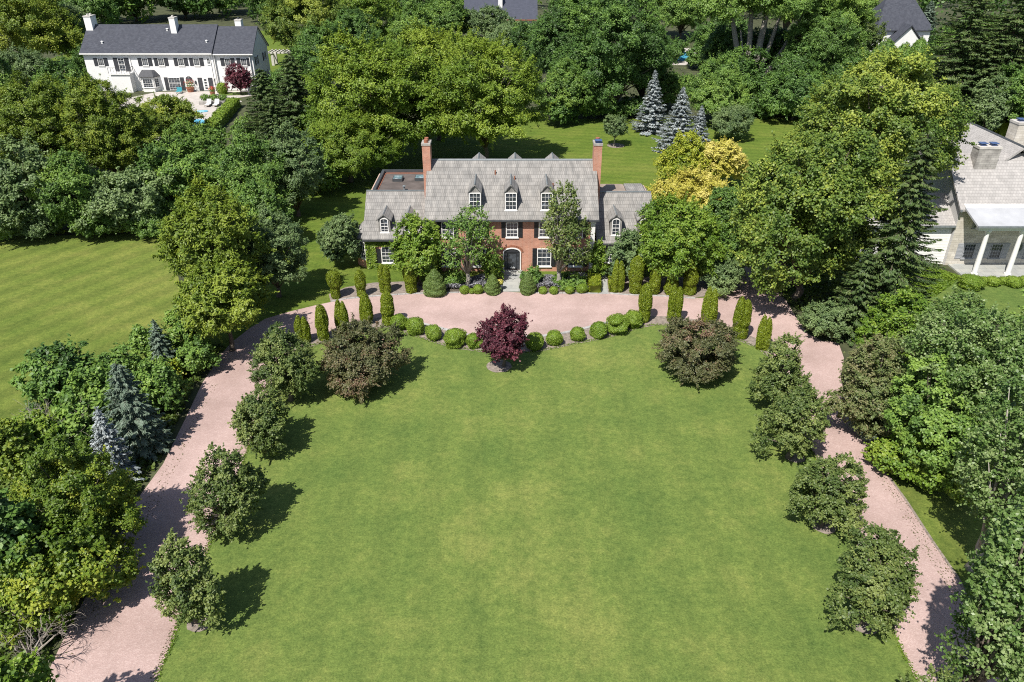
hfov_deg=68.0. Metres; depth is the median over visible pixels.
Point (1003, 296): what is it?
lawn
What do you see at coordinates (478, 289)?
box ball
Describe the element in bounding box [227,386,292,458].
lawn tree
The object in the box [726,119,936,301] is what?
maple tree
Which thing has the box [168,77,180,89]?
french door
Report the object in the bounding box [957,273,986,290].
clipped mound
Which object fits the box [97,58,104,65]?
window
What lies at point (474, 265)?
window
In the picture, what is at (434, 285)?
dwarf conifer
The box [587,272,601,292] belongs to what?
clipped hedge
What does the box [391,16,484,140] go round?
locust tree
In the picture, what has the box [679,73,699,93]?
shrub
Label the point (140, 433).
green spruce
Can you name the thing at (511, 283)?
front walk
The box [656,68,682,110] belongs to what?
broadleaf tree
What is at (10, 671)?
broadleaf tree
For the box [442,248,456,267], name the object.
window
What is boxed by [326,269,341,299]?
arborvitae
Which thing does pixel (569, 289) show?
box ball
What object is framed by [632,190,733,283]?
hornbeam
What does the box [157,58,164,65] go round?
window
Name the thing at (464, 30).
broadleaf tree
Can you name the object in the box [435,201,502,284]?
young tree
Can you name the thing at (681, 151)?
golden shrub
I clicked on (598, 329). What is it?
box ball
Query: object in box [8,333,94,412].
broadleaf tree
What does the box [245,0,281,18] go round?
broadleaf tree
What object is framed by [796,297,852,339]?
shrub
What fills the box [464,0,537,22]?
blue roofed house
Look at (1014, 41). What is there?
norway spruce
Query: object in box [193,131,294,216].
broadleaf tree
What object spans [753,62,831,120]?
broadleaf tree
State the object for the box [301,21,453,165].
locust tree
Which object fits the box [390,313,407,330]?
box ball
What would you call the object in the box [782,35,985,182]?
maple tree
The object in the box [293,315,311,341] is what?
arborvitae
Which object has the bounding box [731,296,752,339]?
arborvitae
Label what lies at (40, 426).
broadleaf tree
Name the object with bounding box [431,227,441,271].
ivy
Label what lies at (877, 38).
broadleaf tree
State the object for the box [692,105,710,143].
blue spruce
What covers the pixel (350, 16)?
broadleaf tree
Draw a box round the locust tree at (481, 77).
[403,28,556,158]
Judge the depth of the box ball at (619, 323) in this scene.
62.43 m
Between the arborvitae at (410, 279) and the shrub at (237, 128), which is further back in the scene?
the shrub at (237, 128)
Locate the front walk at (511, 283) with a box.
[503,276,519,291]
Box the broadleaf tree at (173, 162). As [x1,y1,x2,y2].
[134,137,218,215]
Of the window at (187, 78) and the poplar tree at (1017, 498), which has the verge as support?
the poplar tree at (1017, 498)
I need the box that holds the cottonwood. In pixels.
[685,0,835,74]
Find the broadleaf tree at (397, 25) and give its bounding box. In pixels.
[385,0,440,47]
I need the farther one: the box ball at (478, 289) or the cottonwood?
the cottonwood
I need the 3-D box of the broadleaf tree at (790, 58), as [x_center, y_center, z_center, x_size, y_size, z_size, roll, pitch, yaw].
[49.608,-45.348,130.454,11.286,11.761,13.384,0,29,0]
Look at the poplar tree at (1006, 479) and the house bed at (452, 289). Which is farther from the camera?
the house bed at (452, 289)
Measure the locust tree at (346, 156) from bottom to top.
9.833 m
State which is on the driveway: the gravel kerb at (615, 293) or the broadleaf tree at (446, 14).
the gravel kerb at (615, 293)
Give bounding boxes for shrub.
[0,221,20,240]
[7,213,65,240]
[65,208,119,237]
[87,342,141,379]
[118,208,171,240]
[122,320,171,363]
[132,353,193,413]
[155,357,186,378]
[172,335,221,373]
[199,94,209,100]
[208,94,217,100]
[210,149,236,184]
[216,94,227,100]
[224,112,258,145]
[295,100,324,138]
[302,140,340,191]
[315,211,361,262]
[440,268,466,283]
[479,252,504,279]
[518,263,544,283]
[543,95,580,123]
[551,270,587,290]
[574,87,618,118]
[584,237,609,276]
[604,228,645,280]
[610,100,636,117]
[621,90,659,116]
[644,162,730,215]
[653,129,720,181]
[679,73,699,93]
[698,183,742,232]
[698,255,746,297]
[702,135,749,179]
[708,103,756,139]
[717,224,756,267]
[734,94,765,115]
[746,91,782,119]
[777,101,809,117]
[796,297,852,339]
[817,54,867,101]
[845,421,882,442]
[861,432,922,479]
[897,436,982,508]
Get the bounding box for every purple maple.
[222,60,253,94]
[474,302,532,366]
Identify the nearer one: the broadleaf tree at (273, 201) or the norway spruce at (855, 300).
the norway spruce at (855, 300)
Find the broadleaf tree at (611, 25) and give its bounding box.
[554,0,680,114]
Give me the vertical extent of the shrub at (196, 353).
3.108 m
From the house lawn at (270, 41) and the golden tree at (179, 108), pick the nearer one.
the golden tree at (179, 108)
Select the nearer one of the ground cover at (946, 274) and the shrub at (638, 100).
the ground cover at (946, 274)
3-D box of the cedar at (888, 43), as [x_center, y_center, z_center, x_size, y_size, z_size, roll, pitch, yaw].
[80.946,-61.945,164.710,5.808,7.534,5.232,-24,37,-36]
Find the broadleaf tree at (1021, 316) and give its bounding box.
[969,289,1023,438]
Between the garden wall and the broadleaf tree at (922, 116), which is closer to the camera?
the broadleaf tree at (922, 116)
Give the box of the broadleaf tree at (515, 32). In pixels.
[507,20,558,67]
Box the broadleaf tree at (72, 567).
[0,508,146,649]
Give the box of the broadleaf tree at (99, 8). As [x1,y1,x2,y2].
[57,0,122,23]
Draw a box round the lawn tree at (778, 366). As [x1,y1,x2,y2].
[744,331,811,403]
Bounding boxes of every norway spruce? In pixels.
[241,67,276,144]
[252,92,294,158]
[271,53,318,134]
[821,248,880,345]
[830,130,947,321]
[919,0,1004,123]
[952,38,1006,110]
[959,0,1023,122]
[995,34,1023,83]
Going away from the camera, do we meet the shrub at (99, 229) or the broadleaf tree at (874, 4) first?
the shrub at (99, 229)
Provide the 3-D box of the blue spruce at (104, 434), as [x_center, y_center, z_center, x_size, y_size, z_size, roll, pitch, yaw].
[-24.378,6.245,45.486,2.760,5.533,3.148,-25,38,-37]
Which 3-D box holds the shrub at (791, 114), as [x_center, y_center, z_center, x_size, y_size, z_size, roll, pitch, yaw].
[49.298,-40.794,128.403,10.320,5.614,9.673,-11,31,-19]
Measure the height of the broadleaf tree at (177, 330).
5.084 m
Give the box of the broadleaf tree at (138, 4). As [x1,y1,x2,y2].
[107,0,161,20]
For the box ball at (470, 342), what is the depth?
60.53 m
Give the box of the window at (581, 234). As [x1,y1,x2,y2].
[571,224,582,238]
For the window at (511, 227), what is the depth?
71.85 m
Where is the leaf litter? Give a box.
[57,277,969,678]
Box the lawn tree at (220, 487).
[179,441,270,542]
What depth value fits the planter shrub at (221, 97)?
138.29 m
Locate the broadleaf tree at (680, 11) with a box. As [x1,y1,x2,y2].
[648,0,716,38]
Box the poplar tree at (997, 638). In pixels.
[933,497,1023,681]
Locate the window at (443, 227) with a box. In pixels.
[441,222,453,238]
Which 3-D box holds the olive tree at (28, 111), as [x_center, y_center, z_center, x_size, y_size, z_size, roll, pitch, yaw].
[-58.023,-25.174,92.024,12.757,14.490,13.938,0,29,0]
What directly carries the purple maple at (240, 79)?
on the terrace lawn at (235, 93)
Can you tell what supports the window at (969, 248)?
in the stone house at (979, 229)
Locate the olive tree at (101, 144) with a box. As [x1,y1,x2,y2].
[56,71,157,173]
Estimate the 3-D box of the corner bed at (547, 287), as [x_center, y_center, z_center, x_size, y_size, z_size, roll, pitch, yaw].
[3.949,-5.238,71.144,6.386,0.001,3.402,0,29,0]
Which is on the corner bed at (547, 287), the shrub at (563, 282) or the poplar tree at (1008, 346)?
the shrub at (563, 282)
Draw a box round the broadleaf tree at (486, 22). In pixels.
[467,3,512,37]
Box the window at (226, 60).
[224,58,230,65]
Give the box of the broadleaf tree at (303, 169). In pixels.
[258,116,329,216]
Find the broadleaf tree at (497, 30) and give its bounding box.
[484,16,532,48]
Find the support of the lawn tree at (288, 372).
on the front lawn at (611, 509)
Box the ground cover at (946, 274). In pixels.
[906,267,959,296]
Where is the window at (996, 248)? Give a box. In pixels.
[987,243,1003,258]
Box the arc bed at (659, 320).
[311,316,772,357]
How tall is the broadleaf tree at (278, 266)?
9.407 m
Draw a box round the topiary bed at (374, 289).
[329,281,424,300]
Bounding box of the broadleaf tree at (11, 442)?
[0,418,45,483]
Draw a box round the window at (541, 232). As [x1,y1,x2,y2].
[538,222,550,238]
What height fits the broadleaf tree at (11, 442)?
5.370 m
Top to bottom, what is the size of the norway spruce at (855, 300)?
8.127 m
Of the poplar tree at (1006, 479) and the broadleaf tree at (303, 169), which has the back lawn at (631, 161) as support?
the broadleaf tree at (303, 169)
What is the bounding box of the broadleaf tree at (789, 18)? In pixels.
[772,11,809,28]
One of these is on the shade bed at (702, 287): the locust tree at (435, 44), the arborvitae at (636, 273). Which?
the arborvitae at (636, 273)
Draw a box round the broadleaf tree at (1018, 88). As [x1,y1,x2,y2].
[993,59,1023,121]
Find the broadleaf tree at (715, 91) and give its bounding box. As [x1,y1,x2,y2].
[684,53,752,123]
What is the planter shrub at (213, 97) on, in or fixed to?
on the terrace at (193, 98)
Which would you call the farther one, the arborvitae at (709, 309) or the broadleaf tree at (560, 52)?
the broadleaf tree at (560, 52)
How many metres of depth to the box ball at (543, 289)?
69.29 m
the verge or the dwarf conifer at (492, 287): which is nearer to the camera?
the verge
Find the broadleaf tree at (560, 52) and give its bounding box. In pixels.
[545,39,630,94]
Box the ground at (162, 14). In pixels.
[0,0,1017,676]
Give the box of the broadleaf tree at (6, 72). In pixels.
[0,58,19,88]
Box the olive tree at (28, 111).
[0,68,85,181]
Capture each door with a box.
[117,58,125,70]
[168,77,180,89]
[202,78,209,89]
[503,248,520,269]
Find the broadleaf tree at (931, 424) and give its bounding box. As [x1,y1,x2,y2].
[881,348,998,476]
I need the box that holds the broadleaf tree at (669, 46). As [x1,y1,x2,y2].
[653,29,674,73]
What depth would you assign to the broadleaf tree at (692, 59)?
165.86 m
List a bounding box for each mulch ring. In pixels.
[187,617,207,631]
[487,359,511,371]
[607,143,624,147]
[786,452,804,462]
[812,518,836,533]
[849,609,878,633]
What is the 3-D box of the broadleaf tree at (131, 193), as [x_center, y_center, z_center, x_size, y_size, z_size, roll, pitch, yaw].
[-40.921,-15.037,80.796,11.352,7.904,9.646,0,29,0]
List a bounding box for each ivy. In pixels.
[364,242,402,269]
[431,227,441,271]
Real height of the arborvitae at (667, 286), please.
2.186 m
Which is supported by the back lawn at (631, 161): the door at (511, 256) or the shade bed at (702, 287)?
the shade bed at (702, 287)
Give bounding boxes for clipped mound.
[216,82,227,93]
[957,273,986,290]
[986,275,1001,286]
[1000,276,1005,284]
[1004,275,1023,287]
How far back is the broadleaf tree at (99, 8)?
206.21 m
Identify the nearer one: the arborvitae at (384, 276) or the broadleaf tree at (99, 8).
the arborvitae at (384, 276)
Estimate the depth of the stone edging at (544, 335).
63.58 m
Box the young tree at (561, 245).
[539,180,595,281]
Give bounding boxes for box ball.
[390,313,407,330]
[405,316,424,335]
[425,324,441,340]
[443,328,466,348]
[459,285,468,293]
[465,332,482,348]
[473,284,483,293]
[524,332,543,350]
[538,286,547,293]
[545,329,563,345]
[549,286,557,294]
[564,285,573,293]
[570,326,585,340]
[576,283,587,293]
[589,321,607,339]
[606,313,629,334]
[624,309,643,328]
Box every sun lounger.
[204,99,211,105]
[212,99,219,105]
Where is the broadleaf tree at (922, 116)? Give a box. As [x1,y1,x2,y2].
[871,95,926,124]
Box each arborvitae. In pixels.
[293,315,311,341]
[315,304,329,340]
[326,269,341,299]
[334,299,348,328]
[354,269,366,296]
[359,291,373,322]
[377,263,391,292]
[380,291,394,326]
[402,259,416,293]
[610,259,624,292]
[628,255,644,293]
[638,282,652,322]
[649,265,660,294]
[663,276,678,294]
[666,284,683,321]
[683,264,698,295]
[701,286,717,321]
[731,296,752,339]
[755,314,772,350]
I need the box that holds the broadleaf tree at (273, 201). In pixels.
[231,175,294,232]
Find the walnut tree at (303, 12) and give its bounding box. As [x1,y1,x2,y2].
[254,0,352,50]
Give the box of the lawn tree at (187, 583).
[145,527,228,632]
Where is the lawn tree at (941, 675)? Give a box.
[888,663,962,681]
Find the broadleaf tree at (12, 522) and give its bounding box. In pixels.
[0,488,44,592]
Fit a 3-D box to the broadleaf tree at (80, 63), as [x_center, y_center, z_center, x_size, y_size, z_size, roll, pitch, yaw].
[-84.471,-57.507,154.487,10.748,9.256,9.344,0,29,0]
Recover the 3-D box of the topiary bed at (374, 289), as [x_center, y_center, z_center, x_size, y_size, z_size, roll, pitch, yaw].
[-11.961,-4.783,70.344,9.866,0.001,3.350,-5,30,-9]
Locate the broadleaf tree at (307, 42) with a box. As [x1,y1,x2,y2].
[288,18,349,83]
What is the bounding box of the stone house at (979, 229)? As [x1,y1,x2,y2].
[855,118,1023,276]
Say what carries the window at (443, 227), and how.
in the brick house at (511, 194)
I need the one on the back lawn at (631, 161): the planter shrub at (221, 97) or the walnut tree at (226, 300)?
the walnut tree at (226, 300)
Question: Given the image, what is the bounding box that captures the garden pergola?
[268,49,291,65]
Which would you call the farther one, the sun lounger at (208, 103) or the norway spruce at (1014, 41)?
the sun lounger at (208, 103)
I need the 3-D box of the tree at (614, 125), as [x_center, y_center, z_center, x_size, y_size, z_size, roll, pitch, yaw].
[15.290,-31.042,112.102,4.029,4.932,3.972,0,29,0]
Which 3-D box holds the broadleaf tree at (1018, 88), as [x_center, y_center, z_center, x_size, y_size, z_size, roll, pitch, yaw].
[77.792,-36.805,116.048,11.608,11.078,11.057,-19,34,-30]
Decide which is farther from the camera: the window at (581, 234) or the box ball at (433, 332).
the window at (581, 234)
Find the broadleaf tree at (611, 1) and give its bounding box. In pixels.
[566,0,617,18]
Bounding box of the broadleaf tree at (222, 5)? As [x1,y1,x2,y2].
[217,0,239,13]
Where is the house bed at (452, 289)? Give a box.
[446,278,501,291]
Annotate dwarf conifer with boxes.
[423,269,446,297]
[483,274,501,295]
[519,271,536,295]
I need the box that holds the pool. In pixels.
[675,54,687,60]
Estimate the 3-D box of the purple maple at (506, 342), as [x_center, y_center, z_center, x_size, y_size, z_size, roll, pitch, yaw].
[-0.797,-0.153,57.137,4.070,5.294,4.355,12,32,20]
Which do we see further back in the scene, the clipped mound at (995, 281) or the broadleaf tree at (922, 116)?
the broadleaf tree at (922, 116)
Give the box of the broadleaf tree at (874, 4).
[828,0,879,12]
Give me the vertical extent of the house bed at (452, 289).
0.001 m
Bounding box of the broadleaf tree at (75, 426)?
[48,386,118,457]
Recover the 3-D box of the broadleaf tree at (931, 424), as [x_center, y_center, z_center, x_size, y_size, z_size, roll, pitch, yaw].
[25.097,4.446,45.348,6.200,8.900,6.532,-9,31,-16]
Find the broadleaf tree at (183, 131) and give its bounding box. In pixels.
[157,117,221,157]
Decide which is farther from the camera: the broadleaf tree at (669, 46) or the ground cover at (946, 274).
the broadleaf tree at (669, 46)
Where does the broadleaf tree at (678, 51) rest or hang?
on the ground at (162, 14)
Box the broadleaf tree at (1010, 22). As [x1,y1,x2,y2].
[995,6,1023,58]
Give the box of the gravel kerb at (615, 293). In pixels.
[535,292,694,298]
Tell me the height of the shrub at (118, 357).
3.948 m
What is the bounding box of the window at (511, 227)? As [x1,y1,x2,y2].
[505,222,518,238]
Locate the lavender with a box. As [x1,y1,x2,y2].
[442,272,588,287]
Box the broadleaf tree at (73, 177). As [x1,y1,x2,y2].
[22,143,116,231]
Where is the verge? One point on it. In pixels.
(951, 527)
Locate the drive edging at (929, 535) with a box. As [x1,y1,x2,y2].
[868,442,966,593]
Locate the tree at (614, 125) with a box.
[602,112,629,145]
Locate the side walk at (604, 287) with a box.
[599,273,607,291]
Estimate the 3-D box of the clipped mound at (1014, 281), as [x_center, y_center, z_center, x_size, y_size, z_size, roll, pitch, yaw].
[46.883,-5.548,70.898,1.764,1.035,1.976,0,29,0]
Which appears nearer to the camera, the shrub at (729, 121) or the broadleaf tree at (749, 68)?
the shrub at (729, 121)
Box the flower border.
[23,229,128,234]
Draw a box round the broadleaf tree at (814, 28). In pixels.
[789,12,855,58]
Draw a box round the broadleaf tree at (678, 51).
[669,35,685,60]
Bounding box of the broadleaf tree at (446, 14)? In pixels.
[422,0,469,33]
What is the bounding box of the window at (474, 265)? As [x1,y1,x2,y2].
[472,248,485,267]
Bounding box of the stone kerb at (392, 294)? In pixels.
[331,291,484,301]
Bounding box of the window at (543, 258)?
[537,248,551,267]
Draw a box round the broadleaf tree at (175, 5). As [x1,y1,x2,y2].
[152,0,219,18]
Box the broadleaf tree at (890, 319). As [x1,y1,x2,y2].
[852,284,933,367]
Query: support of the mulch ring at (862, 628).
on the front lawn at (611, 509)
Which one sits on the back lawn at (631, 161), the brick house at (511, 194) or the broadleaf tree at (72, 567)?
the brick house at (511, 194)
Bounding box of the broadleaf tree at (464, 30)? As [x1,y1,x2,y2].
[455,7,476,34]
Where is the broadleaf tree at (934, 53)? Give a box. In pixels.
[925,11,1012,72]
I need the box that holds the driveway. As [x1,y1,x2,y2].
[48,260,1006,681]
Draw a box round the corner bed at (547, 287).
[520,279,576,292]
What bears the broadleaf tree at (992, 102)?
on the ground at (162, 14)
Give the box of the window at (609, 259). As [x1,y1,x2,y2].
[605,246,612,263]
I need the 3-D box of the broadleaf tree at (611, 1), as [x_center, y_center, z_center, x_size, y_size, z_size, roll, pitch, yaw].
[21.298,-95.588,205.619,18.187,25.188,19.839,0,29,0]
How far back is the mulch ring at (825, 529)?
43.06 m
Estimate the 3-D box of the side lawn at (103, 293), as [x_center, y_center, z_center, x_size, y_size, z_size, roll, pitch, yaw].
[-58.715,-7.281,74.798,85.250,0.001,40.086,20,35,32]
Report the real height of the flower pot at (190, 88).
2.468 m
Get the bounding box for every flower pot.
[186,80,194,91]
[208,86,215,94]
[498,279,503,290]
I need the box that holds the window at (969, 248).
[960,243,976,258]
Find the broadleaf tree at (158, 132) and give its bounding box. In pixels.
[119,105,166,159]
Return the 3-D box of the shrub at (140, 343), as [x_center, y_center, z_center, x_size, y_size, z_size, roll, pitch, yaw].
[-27.462,0.129,57.315,2.984,3.471,4.087,22,36,34]
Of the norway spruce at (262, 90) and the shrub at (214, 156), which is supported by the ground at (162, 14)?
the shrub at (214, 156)
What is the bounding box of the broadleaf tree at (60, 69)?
[30,51,101,97]
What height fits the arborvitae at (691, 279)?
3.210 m
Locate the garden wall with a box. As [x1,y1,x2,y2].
[199,101,224,104]
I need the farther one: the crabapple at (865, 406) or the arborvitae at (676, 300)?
the arborvitae at (676, 300)
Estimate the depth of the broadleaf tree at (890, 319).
53.42 m
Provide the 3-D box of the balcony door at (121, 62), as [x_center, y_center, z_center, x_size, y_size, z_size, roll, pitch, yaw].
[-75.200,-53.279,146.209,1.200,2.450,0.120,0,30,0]
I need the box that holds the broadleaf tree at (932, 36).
[919,20,953,59]
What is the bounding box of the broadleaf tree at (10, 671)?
[0,646,58,681]
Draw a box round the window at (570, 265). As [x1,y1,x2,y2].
[568,248,582,267]
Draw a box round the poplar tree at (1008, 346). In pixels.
[898,285,1023,445]
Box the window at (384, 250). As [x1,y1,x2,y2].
[381,246,394,263]
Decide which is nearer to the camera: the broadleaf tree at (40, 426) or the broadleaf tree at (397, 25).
the broadleaf tree at (40, 426)
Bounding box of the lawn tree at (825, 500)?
[783,451,869,542]
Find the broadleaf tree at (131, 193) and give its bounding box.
[68,164,179,233]
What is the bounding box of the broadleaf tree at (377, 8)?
[336,0,404,37]
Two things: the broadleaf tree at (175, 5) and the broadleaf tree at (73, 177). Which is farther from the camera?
the broadleaf tree at (175, 5)
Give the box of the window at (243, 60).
[240,58,246,65]
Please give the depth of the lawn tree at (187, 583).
35.27 m
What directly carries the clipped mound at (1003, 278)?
on the lawn at (1003, 296)
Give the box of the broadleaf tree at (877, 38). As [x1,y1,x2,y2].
[854,14,890,51]
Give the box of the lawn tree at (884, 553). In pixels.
[819,516,922,641]
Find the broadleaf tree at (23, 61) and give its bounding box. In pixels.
[0,42,51,86]
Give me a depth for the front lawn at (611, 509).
42.20 m
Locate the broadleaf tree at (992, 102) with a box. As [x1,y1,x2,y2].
[969,71,1022,130]
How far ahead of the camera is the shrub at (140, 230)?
79.60 m
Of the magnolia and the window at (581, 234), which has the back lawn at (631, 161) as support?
the magnolia
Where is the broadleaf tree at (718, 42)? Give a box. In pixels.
[696,20,755,69]
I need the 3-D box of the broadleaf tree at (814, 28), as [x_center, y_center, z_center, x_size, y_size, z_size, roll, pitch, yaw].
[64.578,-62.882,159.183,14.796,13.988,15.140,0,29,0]
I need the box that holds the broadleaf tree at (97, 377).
[49,355,133,419]
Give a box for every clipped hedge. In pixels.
[202,97,241,131]
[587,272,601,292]
[607,276,612,291]
[988,119,1009,136]
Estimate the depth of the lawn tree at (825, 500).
41.29 m
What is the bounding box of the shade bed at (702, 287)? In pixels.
[607,277,732,297]
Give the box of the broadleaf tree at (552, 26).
[525,0,590,72]
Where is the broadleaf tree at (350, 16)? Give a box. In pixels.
[327,4,386,60]
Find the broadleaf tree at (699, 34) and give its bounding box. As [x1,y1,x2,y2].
[682,15,748,55]
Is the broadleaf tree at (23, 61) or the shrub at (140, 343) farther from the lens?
the broadleaf tree at (23, 61)
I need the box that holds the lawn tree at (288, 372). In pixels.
[246,321,322,401]
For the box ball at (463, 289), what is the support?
on the house bed at (452, 289)
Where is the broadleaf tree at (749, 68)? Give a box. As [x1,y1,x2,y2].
[718,41,771,96]
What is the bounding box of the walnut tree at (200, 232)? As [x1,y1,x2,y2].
[151,169,276,280]
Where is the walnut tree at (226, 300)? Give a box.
[171,249,279,351]
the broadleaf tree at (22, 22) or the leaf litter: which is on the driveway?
the leaf litter
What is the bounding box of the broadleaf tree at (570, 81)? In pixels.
[534,53,597,123]
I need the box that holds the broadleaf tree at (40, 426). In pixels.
[2,407,69,463]
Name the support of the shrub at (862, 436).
on the driveway
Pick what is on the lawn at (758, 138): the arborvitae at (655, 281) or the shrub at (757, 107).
the shrub at (757, 107)
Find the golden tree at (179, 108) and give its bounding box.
[139,91,212,134]
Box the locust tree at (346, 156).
[292,104,408,182]
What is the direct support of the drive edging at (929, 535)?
on the driveway
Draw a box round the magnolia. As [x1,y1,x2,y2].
[387,210,443,285]
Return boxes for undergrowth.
[0,36,975,674]
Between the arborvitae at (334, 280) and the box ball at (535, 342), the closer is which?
the box ball at (535, 342)
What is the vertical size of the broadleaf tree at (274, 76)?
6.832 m
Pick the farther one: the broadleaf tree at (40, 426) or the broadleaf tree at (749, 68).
the broadleaf tree at (749, 68)
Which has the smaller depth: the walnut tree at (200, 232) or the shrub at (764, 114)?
the walnut tree at (200, 232)
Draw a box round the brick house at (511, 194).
[353,137,651,275]
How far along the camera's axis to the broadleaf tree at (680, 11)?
200.18 m
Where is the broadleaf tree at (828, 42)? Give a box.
[778,0,881,78]
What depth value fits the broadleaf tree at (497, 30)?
190.90 m
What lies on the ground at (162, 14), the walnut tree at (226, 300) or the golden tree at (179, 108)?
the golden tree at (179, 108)
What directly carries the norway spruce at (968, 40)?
on the ground at (162, 14)
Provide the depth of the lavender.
71.15 m
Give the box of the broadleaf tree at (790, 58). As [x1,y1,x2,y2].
[766,41,829,88]
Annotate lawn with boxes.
[0,233,179,488]
[52,31,395,74]
[157,325,915,681]
[172,118,856,351]
[224,92,247,95]
[740,113,915,180]
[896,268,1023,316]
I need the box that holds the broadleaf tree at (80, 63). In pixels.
[69,41,86,72]
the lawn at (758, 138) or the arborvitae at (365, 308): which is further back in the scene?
the lawn at (758, 138)
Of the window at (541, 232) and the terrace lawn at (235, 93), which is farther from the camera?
the terrace lawn at (235, 93)
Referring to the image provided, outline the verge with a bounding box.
[866,336,1013,677]
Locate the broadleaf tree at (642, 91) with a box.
[623,15,669,97]
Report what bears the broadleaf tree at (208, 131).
on the ground at (162, 14)
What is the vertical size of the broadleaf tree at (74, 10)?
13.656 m
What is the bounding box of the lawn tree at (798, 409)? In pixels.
[747,379,833,459]
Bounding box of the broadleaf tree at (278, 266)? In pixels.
[234,198,309,297]
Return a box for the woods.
[100,0,1021,22]
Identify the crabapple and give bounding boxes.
[316,312,413,404]
[651,311,743,388]
[821,328,921,438]
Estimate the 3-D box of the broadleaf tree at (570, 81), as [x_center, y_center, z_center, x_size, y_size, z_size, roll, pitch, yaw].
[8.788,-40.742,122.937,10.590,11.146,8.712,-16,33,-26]
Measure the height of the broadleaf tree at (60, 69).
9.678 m
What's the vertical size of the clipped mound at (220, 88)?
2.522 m
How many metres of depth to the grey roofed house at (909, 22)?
186.83 m
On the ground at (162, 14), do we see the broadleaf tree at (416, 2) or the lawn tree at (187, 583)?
the broadleaf tree at (416, 2)
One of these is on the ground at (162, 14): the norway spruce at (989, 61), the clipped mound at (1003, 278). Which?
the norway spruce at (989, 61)
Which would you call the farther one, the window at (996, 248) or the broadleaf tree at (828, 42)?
the broadleaf tree at (828, 42)
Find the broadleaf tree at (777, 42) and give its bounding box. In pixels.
[744,22,793,72]
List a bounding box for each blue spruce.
[89,406,143,480]
[629,70,668,135]
[651,87,702,153]
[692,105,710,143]
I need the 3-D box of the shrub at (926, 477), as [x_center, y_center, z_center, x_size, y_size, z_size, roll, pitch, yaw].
[25.904,7.186,45.569,4.966,3.196,4.986,23,37,35]
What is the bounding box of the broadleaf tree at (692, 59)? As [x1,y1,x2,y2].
[686,41,708,66]
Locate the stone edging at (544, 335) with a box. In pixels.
[407,317,607,336]
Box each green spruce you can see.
[101,362,178,464]
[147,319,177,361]
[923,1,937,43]
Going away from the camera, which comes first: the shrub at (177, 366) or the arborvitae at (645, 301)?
the shrub at (177, 366)
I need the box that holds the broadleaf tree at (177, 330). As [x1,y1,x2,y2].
[159,305,215,349]
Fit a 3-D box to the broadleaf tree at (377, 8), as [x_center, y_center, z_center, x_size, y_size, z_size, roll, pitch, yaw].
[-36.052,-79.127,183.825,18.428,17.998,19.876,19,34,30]
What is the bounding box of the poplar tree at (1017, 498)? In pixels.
[978,467,1023,676]
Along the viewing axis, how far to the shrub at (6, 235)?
79.55 m
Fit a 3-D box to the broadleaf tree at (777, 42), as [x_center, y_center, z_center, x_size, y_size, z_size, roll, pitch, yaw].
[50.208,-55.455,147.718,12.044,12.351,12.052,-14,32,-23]
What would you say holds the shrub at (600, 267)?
on the back lawn at (631, 161)
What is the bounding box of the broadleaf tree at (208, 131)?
[196,122,228,150]
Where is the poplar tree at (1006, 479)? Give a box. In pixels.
[949,367,1023,571]
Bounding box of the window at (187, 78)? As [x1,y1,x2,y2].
[185,76,193,84]
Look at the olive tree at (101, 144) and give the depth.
90.07 m
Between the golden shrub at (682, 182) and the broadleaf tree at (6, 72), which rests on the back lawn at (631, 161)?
the golden shrub at (682, 182)
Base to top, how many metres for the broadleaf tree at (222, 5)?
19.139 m
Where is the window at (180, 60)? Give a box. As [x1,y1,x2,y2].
[177,58,184,65]
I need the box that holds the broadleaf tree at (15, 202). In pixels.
[0,133,68,237]
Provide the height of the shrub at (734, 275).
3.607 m
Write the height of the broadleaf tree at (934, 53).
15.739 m
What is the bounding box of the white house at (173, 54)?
[79,13,270,92]
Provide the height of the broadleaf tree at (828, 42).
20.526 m
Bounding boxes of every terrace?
[121,91,250,140]
[672,48,689,64]
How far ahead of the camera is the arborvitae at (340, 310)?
62.30 m
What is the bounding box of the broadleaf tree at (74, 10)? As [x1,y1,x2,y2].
[36,1,98,55]
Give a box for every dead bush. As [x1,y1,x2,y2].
[0,599,83,669]
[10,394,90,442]
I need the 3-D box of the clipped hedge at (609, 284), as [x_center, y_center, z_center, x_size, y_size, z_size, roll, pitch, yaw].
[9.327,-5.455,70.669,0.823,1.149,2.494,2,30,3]
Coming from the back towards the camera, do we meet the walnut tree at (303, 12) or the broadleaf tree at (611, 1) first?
the broadleaf tree at (611, 1)
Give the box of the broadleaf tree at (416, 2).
[382,0,436,19]
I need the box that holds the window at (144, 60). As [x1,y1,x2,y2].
[141,58,148,65]
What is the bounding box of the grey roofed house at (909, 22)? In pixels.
[870,0,933,50]
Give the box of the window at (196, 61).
[193,58,199,65]
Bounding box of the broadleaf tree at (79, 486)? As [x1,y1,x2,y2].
[2,427,147,556]
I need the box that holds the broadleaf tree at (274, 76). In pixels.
[263,63,309,98]
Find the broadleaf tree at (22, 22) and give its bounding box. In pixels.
[0,0,84,61]
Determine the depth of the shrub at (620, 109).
127.17 m
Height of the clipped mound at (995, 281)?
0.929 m

